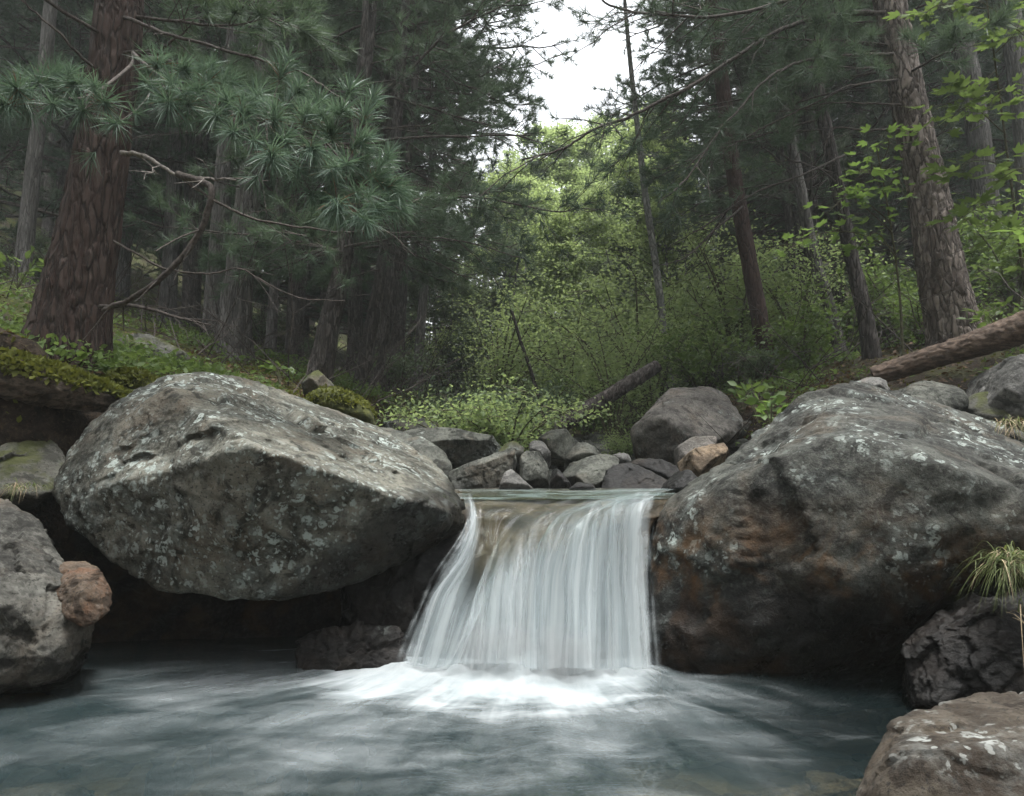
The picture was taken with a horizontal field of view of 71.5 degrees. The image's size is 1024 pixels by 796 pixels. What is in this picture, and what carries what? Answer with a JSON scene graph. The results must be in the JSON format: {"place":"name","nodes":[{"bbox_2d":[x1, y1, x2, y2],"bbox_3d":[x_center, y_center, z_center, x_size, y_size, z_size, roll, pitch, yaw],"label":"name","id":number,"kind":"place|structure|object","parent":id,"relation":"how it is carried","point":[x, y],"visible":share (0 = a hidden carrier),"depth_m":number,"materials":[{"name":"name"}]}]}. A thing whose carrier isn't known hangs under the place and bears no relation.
{"place":"outdoors","nodes":[
{"label":"outdoors","id":0,"kind":"place"},
{"bbox_2d":[55,633,890,795],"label":"water foam","id":1,"kind":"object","parent":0,"point":[556,687],"depth_m":2.65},
{"bbox_2d":[0,498,93,697],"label":"rock slab","id":2,"kind":"object","parent":1,"relation":"in","point":[45,644],"visible":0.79,"depth_m":2.47,"materials":[{"name":"stone"}]},
{"bbox_2d":[54,561,111,626],"bbox_3d":[-1.626,0.727,2.701,0.193,0.207,0.481,3,-6,-28],"label":"rock","id":3,"kind":"object","parent":2,"relation":"on","point":[84,592],"visible":0.97,"depth_m":2.55,"materials":[{"name":"stone"}]},
{"bbox_2d":[294,620,407,690],"bbox_3d":[-0.655,1.096,3.005,0.474,0.343,0.408,0,-6,0],"label":"wet rock","id":4,"kind":"object","parent":1,"relation":"in","point":[357,644],"visible":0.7,"depth_m":2.88,"materials":[{"name":"stone"}]},
{"bbox_2d":[215,0,735,344],"label":"sky","id":5,"kind":"structure","parent":0,"point":[572,86],"materials":[{"name":"white"}]},
{"bbox_2d":[0,159,1023,795],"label":"ground","id":6,"kind":"structure","parent":0,"point":[658,749],"depth_m":3.19,"materials":[{"name":"plant"}]},
{"bbox_2d":[0,440,64,510],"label":"rock","id":7,"kind":"object","parent":6,"relation":"on","point":[38,463],"visible":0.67,"depth_m":3.27,"materials":[{"name":"stone"}]},
{"bbox_2d":[9,0,57,284],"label":"pine tree","id":8,"kind":"object","parent":6,"relation":"on","point":[26,228],"visible":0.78,"depth_m":10.31,"materials":[{"name":"grey plant"}]},
{"bbox_2d":[0,781,89,795],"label":"submerged stone","id":9,"kind":"object","parent":6,"relation":"on","point":[61,788],"visible":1,"depth_m":2.15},
{"bbox_2d":[0,346,133,412],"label":"mossy log","id":10,"kind":"object","parent":6,"relation":"on","point":[28,377],"visible":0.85,"depth_m":3.45,"materials":[{"name":"plant"}]},
{"bbox_2d":[0,0,152,255],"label":"pine tree","id":11,"kind":"object","parent":6,"relation":"on","point":[17,151],"visible":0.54,"depth_m":11.65,"materials":[{"name":"green plant"}]},
{"bbox_2d":[0,1,234,288],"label":"conifer","id":12,"kind":"object","parent":6,"relation":"on","point":[142,142],"visible":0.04,"depth_m":17.11,"materials":[{"name":"green plant"}]},
{"bbox_2d":[0,0,237,254],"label":"pine tree","id":13,"kind":"object","parent":6,"relation":"on","point":[65,140],"visible":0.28,"depth_m":13.41,"materials":[{"name":"green plant"}]},
{"bbox_2d":[100,365,159,388],"bbox_3d":[-2.300,-0.023,4.334,0.355,0.344,0.431,0,-6,0],"label":"moss mound","id":14,"kind":"object","parent":6,"relation":"on","point":[132,377],"visible":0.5,"depth_m":4.17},
{"bbox_2d":[115,2,252,297],"bbox_3d":[-7.984,-9.155,15.906,4.790,15.224,5.366,0,-6,0],"label":"conifer","id":15,"kind":"object","parent":6,"relation":"on","point":[123,261],"visible":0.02,"depth_m":15.30,"materials":[{"name":"grey plant"}]},
{"bbox_2d":[13,0,380,326],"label":"pine tree","id":16,"kind":"object","parent":6,"relation":"on","point":[194,285],"visible":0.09,"depth_m":13.16,"materials":[{"name":"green plant"}]},
{"bbox_2d":[41,531,354,714],"bbox_3d":[-1.760,1.122,3.685,2.291,1.223,0.958,0,-6,0],"label":"wet rock","id":17,"kind":"object","parent":6,"relation":"on","point":[145,620],"visible":0.27,"depth_m":3.35,"materials":[{"name":"stone"}]},
{"bbox_2d":[52,372,465,600],"bbox_3d":[-1.245,0.385,3.442,2.060,1.098,1.677,0,-6,0],"label":"boulder","id":18,"kind":"object","parent":17,"relation":"on","point":[227,487],"visible":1,"depth_m":2.87,"materials":[{"name":"stone"}]},
{"bbox_2d":[144,0,283,324],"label":"conifer","id":19,"kind":"object","parent":6,"relation":"on","point":[173,183],"visible":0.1,"depth_m":13.28,"materials":[{"name":"grey plant"}]},
{"bbox_2d":[0,0,434,369],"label":"pine tree","id":20,"kind":"object","parent":6,"relation":"on","point":[73,299],"visible":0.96,"depth_m":4.20,"materials":[{"name":"green plant"}]},
{"bbox_2d":[200,0,245,338],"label":"pine tree","id":21,"kind":"object","parent":6,"relation":"on","point":[219,214],"visible":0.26,"depth_m":10.73,"materials":[{"name":"grey plant"}]},
{"bbox_2d":[132,0,406,360],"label":"pine tree","id":22,"kind":"object","parent":6,"relation":"on","point":[241,307],"visible":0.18,"depth_m":8.08,"materials":[{"name":"green plant"}]},
{"bbox_2d":[81,0,487,364],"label":"pine tree","id":23,"kind":"object","parent":6,"relation":"on","point":[297,289],"visible":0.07,"depth_m":12.14,"materials":[{"name":"green plant"}]},
{"bbox_2d":[219,1,350,357],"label":"conifer","id":24,"kind":"object","parent":6,"relation":"on","point":[273,322],"visible":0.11,"depth_m":12.16,"materials":[{"name":"grey plant"}]},
{"bbox_2d":[180,0,408,343],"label":"conifer","id":25,"kind":"object","parent":6,"relation":"on","point":[306,323],"visible":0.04,"depth_m":17.86,"materials":[{"name":"green plant"}]},
{"bbox_2d":[233,46,444,334],"bbox_3d":[-4.619,-6.766,17.315,5.300,12.473,5.095,5,-8,-44],"label":"conifer","id":26,"kind":"object","parent":6,"relation":"on","point":[373,259],"visible":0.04,"depth_m":16.71,"materials":[{"name":"grey plant"}]},
{"bbox_2d":[304,383,377,425],"bbox_3d":[-1.249,0.093,5.172,0.542,0.371,0.543,0,-6,0],"label":"moss mound","id":27,"kind":"object","parent":6,"relation":"on","point":[348,402],"visible":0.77,"depth_m":4.97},
{"bbox_2d":[174,0,546,391],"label":"pine tree","id":28,"kind":"object","parent":6,"relation":"on","point":[384,25],"visible":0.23,"depth_m":10.70,"materials":[{"name":"green plant"}]},
{"bbox_2d":[190,0,536,373],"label":"pine tree","id":29,"kind":"object","parent":6,"relation":"on","point":[354,315],"visible":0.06,"depth_m":13.55,"materials":[{"name":"green plant"}]},
{"bbox_2d":[123,0,636,381],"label":"pine tree","id":30,"kind":"object","parent":6,"relation":"on","point":[328,327],"visible":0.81,"depth_m":7.27,"materials":[{"name":"green plant"}]},
{"bbox_2d":[190,0,593,390],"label":"pine tree","id":31,"kind":"object","parent":6,"relation":"on","point":[373,312],"visible":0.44,"depth_m":8.70,"materials":[{"name":"green plant"}]},
{"bbox_2d":[372,6,421,388],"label":"pine tree","id":32,"kind":"object","parent":6,"relation":"on","point":[387,329],"visible":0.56,"depth_m":9.37,"materials":[{"name":"brown plant"}]},
{"bbox_2d":[347,337,449,394],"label":"shrub","id":33,"kind":"object","parent":6,"relation":"on","point":[397,364],"visible":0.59,"depth_m":10.52,"materials":[{"name":"green plant"}]},
{"bbox_2d":[306,10,499,379],"bbox_3d":[-2.530,-7.538,18.662,6.378,15.010,6.131,-4,-7,33],"label":"conifer","id":34,"kind":"object","parent":6,"relation":"on","point":[317,294],"visible":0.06,"depth_m":17.67,"materials":[{"name":"green plant"}]},
{"bbox_2d":[339,526,468,696],"bbox_3d":[-0.564,1.071,3.460,0.755,0.986,0.995,0,-6,0],"label":"wet rock","id":35,"kind":"object","parent":6,"relation":"on","point":[406,596],"visible":0.26,"depth_m":3.10,"materials":[{"name":"stone"}]},
{"bbox_2d":[237,0,580,386],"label":"pine tree","id":36,"kind":"object","parent":6,"relation":"on","point":[401,307],"visible":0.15,"depth_m":13.16,"materials":[{"name":"green plant"}]},
{"bbox_2d":[1,413,868,795],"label":"rubble","id":37,"kind":"object","parent":6,"relation":"on","point":[349,749],"visible":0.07,"depth_m":2.85,"materials":[{"name":"stone"}]},
{"bbox_2d":[535,360,661,436],"bbox_3d":[0.824,0.038,6.686,1.264,0.840,0.160,1,-6,-15],"label":"fallen log","id":38,"kind":"object","parent":37,"relation":"on","point":[613,393],"visible":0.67,"depth_m":6.67,"materials":[{"name":"brown wood"}]},
{"bbox_2d":[404,427,500,469],"bbox_3d":[-0.459,0.429,5.853,0.782,0.342,1.053,0,-6,0],"label":"flat rock","id":39,"kind":"object","parent":6,"relation":"on","point":[459,447],"visible":0.56,"depth_m":5.42,"materials":[{"name":"stone"}]},
{"bbox_2d":[376,380,535,442],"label":"shrub","id":40,"kind":"object","parent":6,"relation":"on","point":[434,416],"visible":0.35,"depth_m":6.04,"materials":[{"name":"green plant"}]},
{"bbox_2d":[405,235,531,416],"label":"broadleaf tree","id":41,"kind":"object","parent":6,"relation":"on","point":[464,293],"visible":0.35,"depth_m":14.32,"materials":[{"name":"green plant"}]},
{"bbox_2d":[448,447,516,488],"bbox_3d":[-0.187,0.497,4.651,0.439,0.339,0.544,0,-6,0],"label":"rock slab","id":42,"kind":"object","parent":6,"relation":"on","point":[487,471],"visible":0.63,"depth_m":4.42,"materials":[{"name":"stone"}]},
{"bbox_2d":[407,181,586,414],"bbox_3d":[-0.046,-1.835,15.488,4.747,5.506,4.102,0,-6,4],"label":"broadleaf tree","id":43,"kind":"object","parent":6,"relation":"on","point":[493,300],"visible":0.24,"depth_m":15.14,"materials":[{"name":"green plant"}]},
{"bbox_2d":[409,5,585,391],"bbox_3d":[-1.549,-7.779,14.082,4.625,15.468,5.324,4,-7,-38],"label":"conifer","id":44,"kind":"object","parent":6,"relation":"on","point":[423,297],"visible":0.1,"depth_m":13.22,"materials":[{"name":"brown plant"}]},
{"bbox_2d":[0,279,1016,737],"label":"moss","id":45,"kind":"object","parent":6,"relation":"on","point":[18,419],"visible":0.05,"depth_m":7.06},
{"bbox_2d":[436,266,582,404],"bbox_3d":[-0.070,-0.603,11.343,2.274,2.550,3.447,3,-6,-28],"label":"shrub","id":46,"kind":"object","parent":6,"relation":"on","point":[497,372],"visible":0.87,"depth_m":10.95,"materials":[{"name":"green plant"}]},
{"bbox_2d":[0,270,1023,445],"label":"ground cover","id":47,"kind":"object","parent":6,"relation":"on","point":[165,366],"visible":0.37,"depth_m":5.86,"materials":[{"name":"green plant"}]},
{"bbox_2d":[0,178,1023,444],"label":"brushwood","id":48,"kind":"object","parent":6,"relation":"on","point":[304,354],"visible":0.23,"depth_m":7.58,"materials":[{"name":"plant"}]},
{"bbox_2d":[421,369,615,451],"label":"shrub","id":49,"kind":"object","parent":6,"relation":"on","point":[508,435],"visible":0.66,"depth_m":5.95,"materials":[{"name":"green plant"}]},
{"bbox_2d":[470,363,584,444],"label":"shrub","id":50,"kind":"object","parent":6,"relation":"on","point":[556,387],"visible":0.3,"depth_m":8.44,"materials":[{"name":"green plant"}]},
{"bbox_2d":[456,120,608,377],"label":"broadleaf tree","id":51,"kind":"object","parent":6,"relation":"on","point":[567,177],"visible":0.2,"depth_m":20.38,"materials":[{"name":"green plant"}]},
{"bbox_2d":[519,451,549,488],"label":"rock","id":52,"kind":"object","parent":6,"relation":"on","point":[534,471],"visible":0.74,"depth_m":4.42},
{"bbox_2d":[470,279,622,414],"bbox_3d":[0.698,-0.662,12.070,2.274,2.550,3.447,-2,-6,16],"label":"shrub","id":53,"kind":"object","parent":6,"relation":"on","point":[572,368],"visible":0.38,"depth_m":11.88,"materials":[{"name":"green plant"}]},
{"bbox_2d":[428,499,667,687],"bbox_3d":[0.272,0.886,3.607,1.342,0.757,1.445,0,-6,0],"label":"rock ledge","id":54,"kind":"object","parent":6,"relation":"on","point":[509,541],"visible":0.81,"depth_m":3.15,"materials":[{"name":"liquid"}]},
{"bbox_2d":[418,500,642,674],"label":"waterfall","id":55,"kind":"structure","parent":54,"relation":"on","point":[578,663],"depth_m":2.87,"materials":[{"name":"liquid"}]},
{"bbox_2d":[537,428,574,465],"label":"rock","id":56,"kind":"object","parent":6,"relation":"on","point":[560,443],"visible":0.59,"depth_m":5.78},
{"bbox_2d":[499,107,632,340],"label":"broadleaf tree","id":57,"kind":"object","parent":6,"relation":"on","point":[578,158],"visible":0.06,"depth_m":24.39,"materials":[{"name":"green plant"}]},
{"bbox_2d":[486,178,677,426],"bbox_3d":[1.179,-1.489,13.550,5.177,5.194,4.069,-2,-6,15],"label":"broadleaf tree","id":58,"kind":"object","parent":6,"relation":"on","point":[561,220],"visible":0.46,"depth_m":13.23,"materials":[{"name":"green plant"}]},
{"bbox_2d":[562,454,618,487],"bbox_3d":[0.530,0.552,4.926,0.400,0.325,0.702,0,-6,0],"label":"rock slab","id":59,"kind":"object","parent":6,"relation":"on","point":[591,469],"visible":0.56,"depth_m":4.68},
{"bbox_2d":[498,302,686,440],"bbox_3d":[1.069,-0.220,8.420,2.387,1.766,1.574,1,-6,-6],"label":"shrub","id":60,"kind":"object","parent":6,"relation":"on","point":[612,423],"visible":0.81,"depth_m":8.32,"materials":[{"name":"green plant"}]},
{"bbox_2d":[480,249,708,425],"bbox_3d":[1.708,-0.772,11.272,3.978,2.943,2.623,4,-7,-35],"label":"shrub","id":61,"kind":"object","parent":6,"relation":"on","point":[613,309],"visible":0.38,"depth_m":11.06,"materials":[{"name":"green plant"}]},
{"bbox_2d":[535,362,654,435],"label":"shrub","id":62,"kind":"object","parent":6,"relation":"on","point":[583,428],"visible":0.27,"depth_m":9.96,"materials":[{"name":"green plant"}]},
{"bbox_2d":[551,180,683,423],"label":"broadleaf tree","id":63,"kind":"object","parent":6,"relation":"on","point":[599,264],"visible":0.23,"depth_m":15.11,"materials":[{"name":"green plant"}]},
{"bbox_2d":[583,0,674,390],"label":"sapling tree","id":64,"kind":"object","parent":6,"relation":"on","point":[654,256],"visible":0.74,"depth_m":9.75,"materials":[{"name":"grey plant"}]},
{"bbox_2d":[601,462,666,488],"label":"rock","id":65,"kind":"object","parent":6,"relation":"on","point":[627,475],"visible":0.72,"depth_m":4.32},
{"bbox_2d":[525,114,772,386],"bbox_3d":[3.073,-2.757,14.917,6.212,6.233,4.883,0,-6,-4],"label":"broadleaf tree","id":66,"kind":"object","parent":6,"relation":"on","point":[663,259],"visible":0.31,"depth_m":14.81,"materials":[{"name":"green plant"}]},
{"bbox_2d":[571,299,769,430],"bbox_3d":[1.936,-0.308,9.090,2.652,1.962,1.749,0,-6,0],"label":"shrub","id":67,"kind":"object","parent":6,"relation":"on","point":[618,335],"visible":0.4,"depth_m":9.13,"materials":[{"name":"green plant"}]},
{"bbox_2d":[630,386,742,464],"bbox_3d":[1.474,0.279,6.258,0.965,0.804,1.530,0,-6,0],"label":"boulder","id":68,"kind":"object","parent":6,"relation":"on","point":[667,424],"visible":0.8,"depth_m":5.76,"materials":[{"name":"grey rock"}]},
{"bbox_2d":[602,115,785,339],"bbox_3d":[4.581,-3.946,18.405,5.309,7.125,6.143,-5,-7,38],"label":"broadleaf tree","id":69,"kind":"object","parent":6,"relation":"on","point":[704,218],"visible":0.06,"depth_m":17.72,"materials":[{"name":"green plant"}]},
{"bbox_2d":[629,294,766,384],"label":"shrub","id":70,"kind":"object","parent":6,"relation":"on","point":[722,317],"visible":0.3,"depth_m":9.92,"materials":[{"name":"green plant"}]},
{"bbox_2d":[677,443,728,476],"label":"rock","id":71,"kind":"object","parent":6,"relation":"on","point":[698,461],"visible":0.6,"depth_m":4.17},
{"bbox_2d":[610,0,799,303],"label":"conifer","id":72,"kind":"object","parent":6,"relation":"on","point":[788,218],"visible":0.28,"depth_m":12.39,"materials":[{"name":"brown plant"}]},
{"bbox_2d":[607,254,805,381],"bbox_3d":[3.136,-1.377,12.441,3.447,2.550,2.274,-1,-6,9],"label":"shrub","id":73,"kind":"object","parent":6,"relation":"on","point":[643,290],"visible":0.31,"depth_m":12.51,"materials":[{"name":"green plant"}]},
{"bbox_2d":[624,317,793,390],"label":"shrub","id":74,"kind":"object","parent":6,"relation":"on","point":[681,359],"visible":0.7,"depth_m":8.57,"materials":[{"name":"green plant"}]},
{"bbox_2d":[591,0,863,292],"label":"pine tree","id":75,"kind":"object","parent":6,"relation":"on","point":[660,41],"visible":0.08,"depth_m":17.36,"materials":[{"name":"green plant"}]},
{"bbox_2d":[461,0,1023,346],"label":"pine tree","id":76,"kind":"object","parent":6,"relation":"on","point":[898,40],"visible":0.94,"depth_m":5.90,"materials":[{"name":"green plant"}]},
{"bbox_2d":[580,0,908,380],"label":"pine tree","id":77,"kind":"object","parent":6,"relation":"on","point":[750,269],"visible":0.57,"depth_m":8.94,"materials":[{"name":"green plant"}]},
{"bbox_2d":[712,335,794,384],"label":"shrub","id":78,"kind":"object","parent":6,"relation":"on","point":[759,366],"visible":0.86,"depth_m":8.16,"materials":[{"name":"green plant"}]},
{"bbox_2d":[655,208,872,381],"bbox_3d":[3.396,-1.424,10.012,3.447,2.550,2.274,2,-6,-21],"label":"shrub","id":79,"kind":"object","parent":6,"relation":"on","point":[714,285],"visible":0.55,"depth_m":9.94,"materials":[{"name":"green plant"}]},
{"bbox_2d":[610,0,970,322],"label":"pine tree","id":80,"kind":"object","parent":6,"relation":"on","point":[797,222],"visible":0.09,"depth_m":12.36,"materials":[{"name":"green plant"}]},
{"bbox_2d":[632,0,966,359],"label":"pine tree","id":81,"kind":"object","parent":6,"relation":"on","point":[869,343],"visible":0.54,"depth_m":7.32,"materials":[{"name":"green plant"}]},
{"bbox_2d":[746,275,858,374],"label":"shrub","id":82,"kind":"object","parent":6,"relation":"on","point":[808,341],"visible":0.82,"depth_m":7.92,"materials":[{"name":"green plant"}]},
{"bbox_2d":[640,0,966,339],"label":"pine tree","id":83,"kind":"object","parent":6,"relation":"on","point":[808,155],"visible":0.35,"depth_m":12.38,"materials":[{"name":"green plant"}]},
{"bbox_2d":[711,220,908,365],"bbox_3d":[3.758,-1.337,9.381,1.749,1.962,2.652,5,-8,-43],"label":"shrub","id":84,"kind":"object","parent":6,"relation":"on","point":[778,307],"visible":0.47,"depth_m":9.39,"materials":[{"name":"green plant"}]},
{"bbox_2d":[771,5,848,359],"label":"pine tree","id":85,"kind":"object","parent":6,"relation":"on","point":[806,221],"visible":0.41,"depth_m":9.21,"materials":[{"name":"brown plant"}]},
{"bbox_2d":[803,770,862,795],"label":"submerged stone","id":86,"kind":"object","parent":6,"relation":"on","point":[827,783],"visible":0.53,"depth_m":2.22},
{"bbox_2d":[646,380,1023,716],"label":"boulder","id":87,"kind":"object","parent":6,"relation":"on","point":[818,545],"visible":0.8,"depth_m":2.76,"materials":[{"name":"stone"}]},
{"bbox_2d":[704,1,969,320],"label":"conifer","id":88,"kind":"object","parent":6,"relation":"on","point":[841,300],"visible":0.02,"depth_m":16.84,"materials":[{"name":"green plant"}]},
{"bbox_2d":[771,122,925,355],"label":"maple sapling","id":89,"kind":"object","parent":6,"relation":"on","point":[863,198],"visible":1,"depth_m":5.26,"materials":[{"name":"green plant"}]},
{"bbox_2d":[724,0,1014,283],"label":"pine tree","id":90,"kind":"object","parent":6,"relation":"on","point":[933,99],"visible":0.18,"depth_m":13.76,"materials":[{"name":"green plant"}]},
{"bbox_2d":[825,244,981,346],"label":"shrub","id":91,"kind":"object","parent":6,"relation":"on","point":[880,286],"visible":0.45,"depth_m":9.04,"materials":[{"name":"green plant"}]},
{"bbox_2d":[825,0,1022,295],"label":"pine tree","id":92,"kind":"object","parent":6,"relation":"on","point":[953,99],"visible":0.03,"depth_m":14.41,"materials":[{"name":"green plant"}]},
{"bbox_2d":[875,273,986,345],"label":"shrub","id":93,"kind":"object","parent":6,"relation":"on","point":[914,325],"visible":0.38,"depth_m":7.34,"materials":[{"name":"green plant"}]},
{"bbox_2d":[898,380,968,411],"bbox_3d":[2.525,0.050,4.424,0.429,0.307,0.560,0,-6,0],"label":"rock","id":94,"kind":"object","parent":6,"relation":"on","point":[954,397],"visible":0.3,"depth_m":4.22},
{"bbox_2d":[856,691,1023,795],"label":"rock","id":95,"kind":"object","parent":6,"relation":"on","point":[972,745],"visible":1,"depth_m":1.41,"materials":[{"name":"stone"}]},
{"bbox_2d":[869,310,1023,382],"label":"fallen log","id":96,"kind":"object","parent":6,"relation":"on","point":[1006,333],"visible":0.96,"depth_m":4.63,"materials":[{"name":"brown wood"}]},
{"bbox_2d":[881,0,1023,287],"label":"maple sapling","id":97,"kind":"object","parent":6,"relation":"on","point":[976,92],"visible":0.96,"depth_m":5.07,"materials":[{"name":"green plant"}]},
{"bbox_2d":[901,587,1023,712],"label":"rock","id":98,"kind":"object","parent":6,"relation":"on","point":[963,648],"visible":0.85,"depth_m":2.36,"materials":[{"name":"stone"}]},
{"bbox_2d":[948,541,1023,614],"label":"grass tuft","id":99,"kind":"object","parent":98,"relation":"on","point":[1011,560],"visible":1,"depth_m":2.34,"materials":[{"name":"plant"}]},
{"bbox_2d":[908,192,1017,303],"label":"shrub","id":100,"kind":"object","parent":6,"relation":"on","point":[977,255],"visible":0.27,"depth_m":10.09,"materials":[{"name":"green plant"}]},
{"bbox_2d":[909,180,1023,311],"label":"shrub","id":101,"kind":"object","parent":6,"relation":"on","point":[996,279],"visible":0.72,"depth_m":8.15,"materials":[{"name":"green plant"}]},
{"bbox_2d":[947,0,1003,281],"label":"conifer","id":102,"kind":"object","parent":6,"relation":"on","point":[982,135],"visible":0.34,"depth_m":11.36,"materials":[{"name":"grey plant"}]},
{"bbox_2d":[934,0,1023,241],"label":"pine tree","id":103,"kind":"object","parent":6,"relation":"on","point":[999,133],"visible":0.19,"depth_m":13.03,"materials":[{"name":"green plant"}]},
{"bbox_2d":[965,354,1023,418],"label":"rock","id":104,"kind":"object","parent":6,"relation":"on","point":[1002,383],"visible":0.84,"depth_m":4.21,"materials":[{"name":"stone"}]},
{"bbox_2d":[998,0,1023,252],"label":"conifer","id":105,"kind":"object","parent":6,"relation":"on","point":[1014,66],"visible":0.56,"depth_m":10.42,"materials":[{"name":"grey plant"}]},
{"bbox_2d":[454,488,675,499],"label":"stream water","id":106,"kind":"structure","parent":0,"point":[549,493],"depth_m":3.90,"materials":[{"name":"liquid"}]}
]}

